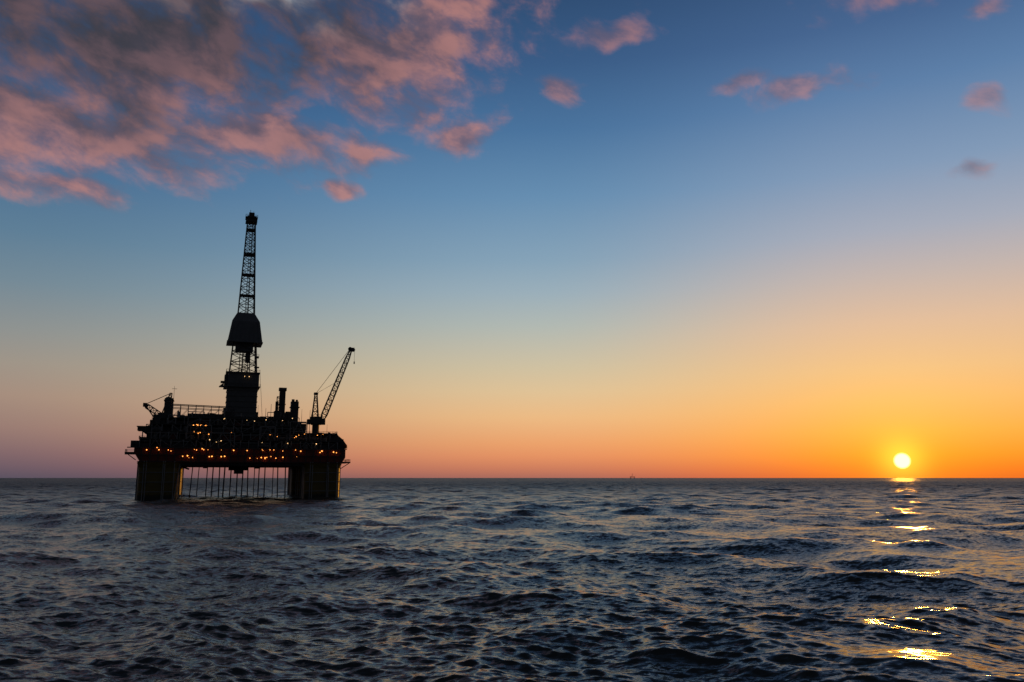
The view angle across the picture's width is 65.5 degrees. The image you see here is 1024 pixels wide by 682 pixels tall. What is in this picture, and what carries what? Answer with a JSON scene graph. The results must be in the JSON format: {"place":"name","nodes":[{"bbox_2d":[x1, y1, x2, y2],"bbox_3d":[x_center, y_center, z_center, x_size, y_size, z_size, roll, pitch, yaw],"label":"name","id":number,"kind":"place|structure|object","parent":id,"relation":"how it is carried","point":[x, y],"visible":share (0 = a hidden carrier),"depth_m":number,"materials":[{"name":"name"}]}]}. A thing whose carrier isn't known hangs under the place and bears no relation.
{"place":"outdoors","nodes":[
{"label":"outdoors","id":0,"kind":"place"},
{"bbox_2d":[0,478,1023,681],"bbox_3d":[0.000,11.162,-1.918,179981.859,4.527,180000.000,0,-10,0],"label":"sea","id":1,"kind":"structure","parent":0,"point":[627,580],"depth_m":88.97,"materials":[{"name":"blue liquid"}]},
{"bbox_2d":[0,0,1023,477],"label":"sky","id":2,"kind":"structure","parent":0,"point":[546,238],"materials":[{"name":"blue"}]},
{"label":"pontoons","id":3,"kind":"object","parent":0,"visible":0},
{"bbox_2d":[136,462,340,500],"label":"columns","id":4,"kind":"structure","parent":3,"relation":"on","point":[153,483],"depth_m":438.36,"materials":[{"name":"metal"}]},
{"bbox_2d":[125,447,349,468],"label":"hull stiffeners and walkways","id":5,"kind":"object","parent":4,"relation":"on","point":[270,465],"visible":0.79,"depth_m":430.57,"materials":[{"name":"metal"}]},
{"bbox_2d":[181,466,285,497],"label":"risers","id":6,"kind":"object","parent":5,"relation":"hanging from","point":[238,470],"visible":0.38,"depth_m":460.98,"materials":[{"name":"metal"}]},
{"bbox_2d":[135,461,340,500],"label":"column pipework","id":7,"kind":"object","parent":4,"relation":"on","point":[288,486],"depth_m":439.94,"materials":[{"name":"grey metal"}]},
{"bbox_2d":[134,447,345,463],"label":"platform deck","id":8,"kind":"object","parent":4,"relation":"on","point":[271,453],"visible":0.8,"depth_m":428.74,"materials":[{"name":"black metal"}]},
{"bbox_2d":[134,414,346,449],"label":"deck plates","id":9,"kind":"object","parent":4,"relation":"on","point":[177,419],"visible":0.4,"depth_m":437.04,"materials":[{"name":"black metal"}]},
{"bbox_2d":[143,393,172,428],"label":"aft crane","id":10,"kind":"object","parent":9,"relation":"on","point":[162,416],"visible":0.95,"depth_m":431.02,"materials":[{"name":"metal"}]},
{"bbox_2d":[164,387,299,423],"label":"exhaust stacks","id":11,"kind":"object","parent":9,"relation":"on","point":[294,405],"visible":0.62,"depth_m":483.53,"materials":[{"name":"metal"}]},
{"bbox_2d":[130,410,335,448],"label":"equipment modules","id":12,"kind":"object","parent":9,"relation":"on","point":[206,428],"visible":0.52,"depth_m":433.00,"materials":[{"name":"metal"}]},
{"bbox_2d":[170,419,298,447],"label":"red equipment modules","id":13,"kind":"object","parent":9,"relation":"on","point":[257,438],"visible":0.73,"depth_m":436.87,"materials":[{"name":"paint"}]},
{"bbox_2d":[139,404,337,448],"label":"deck framing","id":14,"kind":"object","parent":9,"relation":"on","point":[209,424],"visible":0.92,"depth_m":437.99,"materials":[{"name":"grey metal"}]},
{"bbox_2d":[146,424,336,458],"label":"sodium lamps","id":15,"kind":"object","parent":14,"relation":"attached to","point":[233,450],"visible":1,"depth_m":425.69,"materials":[{"name":"orange glass"}]},
{"bbox_2d":[142,410,334,446],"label":"process pipes","id":16,"kind":"object","parent":9,"relation":"on","point":[231,428],"visible":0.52,"depth_m":437.88,"materials":[{"name":"grey metal"}]},
{"bbox_2d":[219,371,259,416],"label":"drill floor enclosure","id":17,"kind":"object","parent":9,"relation":"on","point":[240,399],"visible":0.78,"depth_m":470.31,"materials":[{"name":"black metal"}]},
{"bbox_2d":[226,342,258,385],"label":"derrick lower lattice","id":18,"kind":"object","parent":17,"relation":"on","point":[246,355],"visible":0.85,"depth_m":478.43,"materials":[{"name":"metal"}]},
{"bbox_2d":[226,312,262,352],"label":"derrick windwall","id":19,"kind":"object","parent":18,"relation":"on","point":[245,329],"visible":0.98,"depth_m":477.14,"materials":[{"name":"black metal"}]},
{"bbox_2d":[238,211,257,313],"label":"derrick upper lattice","id":20,"kind":"object","parent":19,"relation":"on","point":[251,218],"visible":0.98,"depth_m":490.57,"materials":[{"name":"metal"}]},
{"bbox_2d":[134,409,346,448],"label":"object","id":21,"kind":"object","parent":9,"relation":"on","point":[282,418],"visible":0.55,"depth_m":434.99,"materials":[{"name":"metal"}]},
{"bbox_2d":[172,379,309,431],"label":"antennas and vents","id":22,"kind":"object","parent":9,"relation":"on","point":[261,406],"visible":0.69,"depth_m":477.67,"materials":[{"name":"metal"}]},
{"bbox_2d":[153,411,330,448],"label":"vessels and tanks","id":23,"kind":"object","parent":9,"relation":"on","point":[236,430],"visible":0.69,"depth_m":441.09,"materials":[{"name":"grey metal"}]},
{"bbox_2d":[140,416,345,448],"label":"platform topside","id":24,"kind":"object","parent":9,"relation":"on","point":[215,436],"visible":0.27,"depth_m":445.67,"materials":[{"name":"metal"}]},
{"bbox_2d":[307,347,354,432],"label":"crane","id":25,"kind":"object","parent":9,"relation":"on","point":[316,421],"visible":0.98,"depth_m":464.14,"materials":[{"name":"metal"}]}
]}

